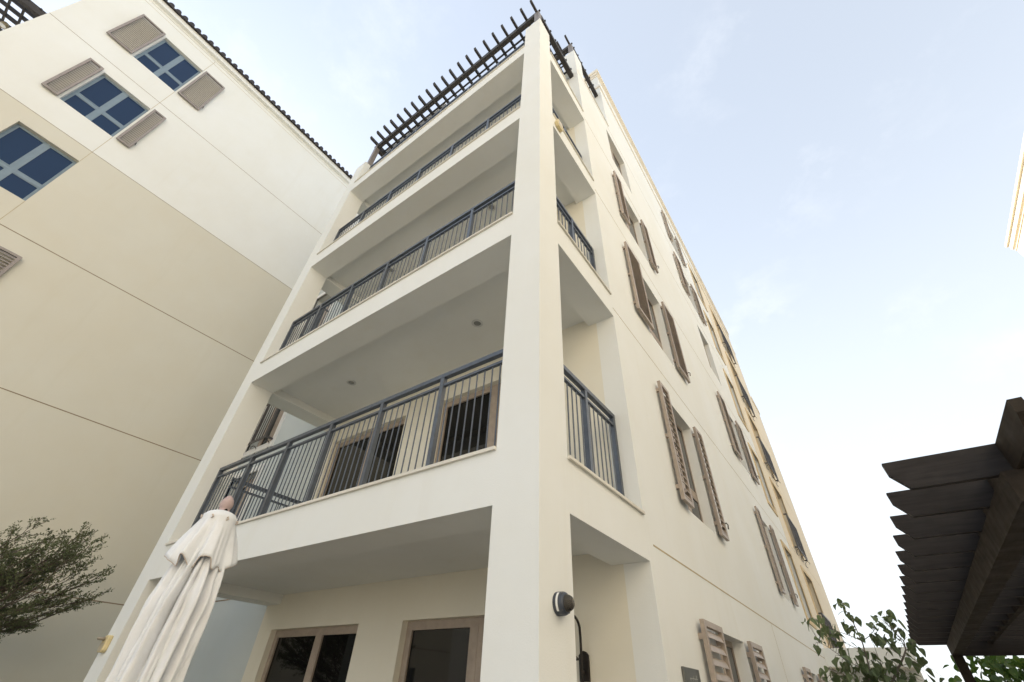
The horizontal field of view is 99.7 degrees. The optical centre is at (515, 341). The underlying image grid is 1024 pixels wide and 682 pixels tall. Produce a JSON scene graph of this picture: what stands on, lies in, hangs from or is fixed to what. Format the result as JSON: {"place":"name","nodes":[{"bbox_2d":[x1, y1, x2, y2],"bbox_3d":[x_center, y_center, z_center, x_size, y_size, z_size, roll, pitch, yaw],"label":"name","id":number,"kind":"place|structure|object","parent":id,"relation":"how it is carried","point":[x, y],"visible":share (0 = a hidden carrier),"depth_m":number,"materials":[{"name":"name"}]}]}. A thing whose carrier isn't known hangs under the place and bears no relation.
{"place":"outdoors","nodes":[
{"label":"outdoors","id":0,"kind":"place"},
{"bbox_2d":[0,516,115,642],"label":"tree","id":1,"kind":"object","parent":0,"point":[27,578],"visible":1,"depth_m":7.39,"materials":[{"name":"green plant"}]},
{"bbox_2d":[0,0,358,681],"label":"apartment building","id":2,"kind":"structure","parent":0,"point":[174,182],"depth_m":12.24,"materials":[{"name":"beige paint"}]},
{"bbox_2d":[0,0,46,30],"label":"pergola","id":3,"kind":"object","parent":2,"relation":"on","point":[33,10],"visible":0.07,"depth_m":12.91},
{"bbox_2d":[0,21,8,29],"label":"floodlight","id":4,"kind":"object","parent":3,"relation":"hanging from","point":[4,25],"visible":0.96,"depth_m":13.09,"materials":[{"name":"beige metal"}]},
{"bbox_2d":[0,124,76,200],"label":"window","id":5,"kind":"structure","parent":2,"relation":"in","point":[28,163],"depth_m":11.36,"materials":[{"name":"blue glass"}]},
{"bbox_2d":[61,75,148,136],"bbox_3d":[-12.748,-7.331,13.497,0.061,2.018,1.340,-23,-46,28],"label":"window","id":6,"kind":"structure","parent":2,"relation":"in","point":[101,101],"depth_m":13.47,"materials":[{"name":"blue glass"}]},
{"bbox_2d":[135,40,200,90],"bbox_3d":[-12.618,-10.014,15.741,0.061,2.018,1.340,-23,-46,28],"label":"window","id":7,"kind":"structure","parent":2,"relation":"in","point":[163,60],"depth_m":15.73,"materials":[{"name":"blue glass"}]},
{"bbox_2d":[83,18,923,681],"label":"apartment building","id":8,"kind":"structure","parent":0,"point":[683,550],"depth_m":6.89,"materials":[{"name":"white paint"}]},
{"bbox_2d":[97,635,113,652],"bbox_3d":[-5.681,4.148,5.934,0.183,0.198,0.146,-23,-46,28],"label":"wall light","id":9,"kind":"object","parent":8,"relation":"attached to","point":[105,643],"visible":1,"depth_m":5.93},
{"bbox_2d":[233,478,254,515],"bbox_3d":[-7.040,4.721,10.707,1.390,2.708,0.068,-23,-46,28],"label":"window","id":10,"kind":"structure","parent":8,"relation":"in","point":[254,478],"depth_m":11.31,"materials":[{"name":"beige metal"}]},
{"bbox_2d":[241,404,278,458],"bbox_3d":[-7.141,2.446,12.195,1.470,1.584,0.224,-23,-46,28],"label":"window guard","id":11,"kind":"object","parent":8,"relation":"attached to","point":[253,440],"visible":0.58,"depth_m":11.92,"materials":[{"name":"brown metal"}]},
{"bbox_2d":[227,477,301,519],"bbox_3d":[-4.771,3.405,7.966,0.060,1.315,1.670,-23,-46,28],"label":"balcony railing","id":12,"kind":"object","parent":8,"relation":"on","point":[281,497],"visible":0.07,"depth_m":8.17,"materials":[{"name":"metal"}]},
{"bbox_2d":[257,407,283,446],"bbox_3d":[-6.910,2.038,12.951,1.390,2.708,0.068,-23,-46,28],"label":"window","id":13,"kind":"structure","parent":8,"relation":"in","point":[278,417],"depth_m":12.68,"materials":[{"name":"beige metal"}]},
{"bbox_2d":[260,625,357,681],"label":"window","id":14,"kind":"structure","parent":8,"relation":"in","point":[322,654],"depth_m":6.72,"materials":[{"name":"black glass"}]},
{"bbox_2d":[298,308,328,337],"bbox_3d":[-7.011,-0.237,14.439,1.470,1.584,0.224,-23,-46,28],"label":"window guard","id":15,"kind":"object","parent":8,"relation":"attached to","point":[311,323],"visible":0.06,"depth_m":14.52,"materials":[{"name":"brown metal"}]},
{"bbox_2d":[315,306,329,328],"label":"window","id":16,"kind":"structure","parent":8,"relation":"in","point":[329,306],"depth_m":15.45,"materials":[{"name":"beige metal"}]},
{"bbox_2d":[191,349,502,526],"bbox_3d":[-2.589,1.637,5.726,6.400,1.315,0.060,-23,-46,28],"label":"balcony railing","id":17,"kind":"object","parent":8,"relation":"on","point":[442,379],"visible":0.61,"depth_m":5.50,"materials":[{"name":"metal"}]},
{"bbox_2d":[346,380,355,384],"bbox_3d":[-3.297,0.827,8.698,0.196,0.017,0.196,-23,-46,28],"label":"ceiling light","id":18,"kind":"object","parent":8,"relation":"attached to","point":[351,382],"visible":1,"depth_m":8.70,"materials":[{"name":"grey glass"}]},
{"bbox_2d":[321,419,404,496],"bbox_3d":[-3.087,2.966,8.337,2.310,2.704,0.068,-23,-46,28],"label":"window","id":19,"kind":"structure","parent":8,"relation":"in","point":[395,431],"depth_m":8.83,"materials":[{"name":"black glass"}]},
{"bbox_2d":[279,181,514,349],"bbox_3d":[-2.459,-1.046,7.970,6.400,1.315,0.060,-23,-46,28],"label":"balcony railing","id":20,"kind":"object","parent":8,"relation":"on","point":[349,291],"visible":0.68,"depth_m":8.03,"materials":[{"name":"metal"}]},
{"bbox_2d":[333,94,520,240],"bbox_3d":[-2.329,-3.729,10.214,6.400,1.315,0.060,-23,-46,28],"label":"balcony railing","id":21,"kind":"object","parent":8,"relation":"on","point":[387,197],"visible":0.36,"depth_m":10.34,"materials":[{"name":"metal"}]},
{"bbox_2d":[398,616,484,681],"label":"window","id":22,"kind":"structure","parent":8,"relation":"in","point":[440,650],"depth_m":5.45,"materials":[{"name":"black glass"}]},
{"bbox_2d":[369,42,524,168],"bbox_3d":[-2.199,-6.412,12.458,6.400,1.315,0.060,-23,-46,28],"label":"balcony railing","id":23,"kind":"object","parent":8,"relation":"on","point":[458,96],"visible":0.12,"depth_m":12.62,"materials":[{"name":"metal"}]},
{"bbox_2d":[435,383,500,462],"bbox_3d":[-0.419,1.831,6.826,2.370,2.704,0.068,-23,-46,28],"label":"window","id":24,"kind":"structure","parent":8,"relation":"in","point":[493,406],"depth_m":7.52,"materials":[{"name":"black glass"}]},
{"bbox_2d":[367,0,573,165],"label":"pergola","id":25,"kind":"object","parent":8,"relation":"on","point":[481,61],"visible":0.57,"depth_m":13.61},
{"bbox_2d":[471,319,482,326],"bbox_3d":[-0.630,-0.299,7.197,0.196,0.017,0.196,-23,-46,28],"label":"ceiling light","id":26,"kind":"object","parent":8,"relation":"attached to","point":[476,323],"visible":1,"depth_m":7.19,"materials":[{"name":"grey glass"}]},
{"bbox_2d":[488,204,495,210],"bbox_3d":[-0.518,-2.943,9.489,0.196,0.017,0.196,-23,-46,28],"label":"ceiling light","id":27,"kind":"object","parent":8,"relation":"attached to","point":[493,207],"visible":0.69,"depth_m":9.49,"materials":[{"name":"grey glass"}]},
{"bbox_2d":[555,119,562,132],"bbox_3d":[0.834,-4.115,8.219,0.073,0.280,0.231,-23,-46,28],"label":"wall light","id":28,"kind":"object","parent":8,"relation":"attached to","point":[559,125],"visible":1,"depth_m":8.14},
{"bbox_2d":[552,591,574,615],"bbox_3d":[0.338,1.749,2.887,0.123,0.142,0.143,-23,-46,28],"label":"wall light","id":29,"kind":"object","parent":8,"relation":"attached to","point":[563,603],"visible":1,"depth_m":2.85,"materials":[{"name":"grey metal"}]},
{"bbox_2d":[552,107,581,158],"bbox_3d":[1.050,-4.325,9.305,0.060,1.315,1.670,-23,-46,28],"label":"balcony railing","id":30,"kind":"object","parent":8,"relation":"on","point":[554,112],"visible":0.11,"depth_m":9.80,"materials":[{"name":"metal"}]},
{"bbox_2d":[550,34,597,97],"bbox_3d":[-0.313,-8.738,17.607,7.075,1.640,2.420,-23,-46,28],"label":"pergola","id":31,"kind":"object","parent":8,"relation":"on","point":[569,48],"visible":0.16,"depth_m":16.20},
{"bbox_2d":[556,196,595,270],"bbox_3d":[0.920,-1.643,7.061,0.060,1.315,1.670,-23,-46,28],"label":"balcony railing","id":32,"kind":"object","parent":8,"relation":"on","point":[573,228],"visible":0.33,"depth_m":7.43,"materials":[{"name":"metal"}]},
{"bbox_2d":[574,615,590,681],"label":"wall lantern","id":33,"kind":"object","parent":8,"relation":"attached to","point":[584,666],"depth_m":4.30,"materials":[{"name":"black metal"}]},
{"bbox_2d":[563,364,624,495],"bbox_3d":[0.791,1.040,4.817,0.060,1.315,1.670,-23,-46,28],"label":"balcony railing","id":34,"kind":"object","parent":8,"relation":"on","point":[585,394],"visible":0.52,"depth_m":5.04,"materials":[{"name":"metal"}]},
{"bbox_2d":[610,148,622,176],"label":"window","id":35,"kind":"structure","parent":8,"relation":"in","point":[613,156],"depth_m":14.89,"materials":[{"name":"beige metal"}]},
{"bbox_2d":[627,216,638,245],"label":"window","id":36,"kind":"structure","parent":8,"relation":"in","point":[631,228],"depth_m":12.53,"materials":[{"name":"beige metal"}]},
{"bbox_2d":[647,298,662,349],"bbox_3d":[3.003,-0.510,9.822,0.061,2.018,1.440,-23,-46,28],"label":"window","id":37,"kind":"structure","parent":8,"relation":"in","point":[655,333],"depth_m":10.19,"materials":[{"name":"beige metal"}]},
{"bbox_2d":[668,415,703,522],"bbox_3d":[2.873,2.173,7.578,0.061,2.018,1.440,-23,-46,28],"label":"window","id":38,"kind":"structure","parent":8,"relation":"in","point":[696,511],"depth_m":7.82,"materials":[{"name":"beige metal"}]},
{"bbox_2d":[681,666,700,681],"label":"sign plate","id":39,"kind":"object","parent":8,"relation":"attached to","point":[690,675],"visible":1,"depth_m":4.26,"materials":[{"name":"grey metal"}]},
{"bbox_2d":[717,324,735,366],"bbox_3d":[12.161,0.286,24.763,0.176,1.603,2.330,-23,-46,28],"label":"window guard","id":40,"kind":"object","parent":8,"relation":"attached to","point":[727,344],"visible":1,"depth_m":24.69,"materials":[{"name":"brown metal"}]},
{"bbox_2d":[718,640,740,681],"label":"window","id":41,"kind":"structure","parent":8,"relation":"in","point":[734,668],"depth_m":6.13,"materials":[{"name":"beige metal"}]},
{"bbox_2d":[734,375,756,420],"bbox_3d":[12.031,2.968,22.519,0.176,1.603,2.330,-23,-46,28],"label":"window guard","id":42,"kind":"object","parent":8,"relation":"attached to","point":[745,396],"visible":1,"depth_m":22.43,"materials":[{"name":"brown metal"}]},
{"bbox_2d":[756,436,778,486],"bbox_3d":[11.901,5.651,20.275,0.176,1.603,2.330,-23,-46,28],"label":"window guard","id":43,"kind":"object","parent":8,"relation":"attached to","point":[768,459],"visible":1,"depth_m":20.14,"materials":[{"name":"brown metal"}]},
{"bbox_2d":[783,513,809,567],"bbox_3d":[11.771,8.334,18.031,0.176,1.603,2.330,-23,-46,28],"label":"window guard","id":44,"kind":"object","parent":8,"relation":"attached to","point":[799,546],"visible":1,"depth_m":17.88,"materials":[{"name":"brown metal"}]},
{"bbox_2d":[818,612,838,647],"bbox_3d":[11.641,11.017,15.787,0.176,1.603,2.330,-23,-46,28],"label":"window guard","id":45,"kind":"object","parent":8,"relation":"attached to","point":[828,622],"visible":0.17,"depth_m":15.93,"materials":[{"name":"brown metal"}]},
{"bbox_2d":[0,0,1023,681],"label":"sky","id":46,"kind":"structure","parent":0,"point":[837,178],"materials":[{"name":"blue"}]},
{"bbox_2d":[1005,136,1023,255],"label":"apartment building","id":47,"kind":"structure","parent":0,"point":[1015,236],"depth_m":20.72,"materials":[{"name":"beige paint"}]},
{"label":"ground","id":48,"kind":"structure","parent":0,"visible":0},
{"bbox_2d":[105,496,237,681],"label":"parasol","id":49,"kind":"object","parent":48,"relation":"on","point":[161,643],"visible":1,"depth_m":2.58,"materials":[{"name":"white fabric"}]},
{"bbox_2d":[801,598,944,681],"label":"sapling","id":50,"kind":"object","parent":48,"relation":"on","point":[877,672],"visible":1,"depth_m":6.20,"materials":[{"name":"green plant"}]},
{"bbox_2d":[882,397,1023,681],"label":"pergola","id":51,"kind":"object","parent":48,"relation":"on","point":[960,525],"visible":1,"depth_m":3.36,"materials":[{"name":"wood"}]},
{"bbox_2d":[943,655,1023,681],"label":"tree","id":52,"kind":"object","parent":48,"relation":"on","point":[994,665],"visible":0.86,"depth_m":8.84,"materials":[{"name":"green plant"}]}
]}

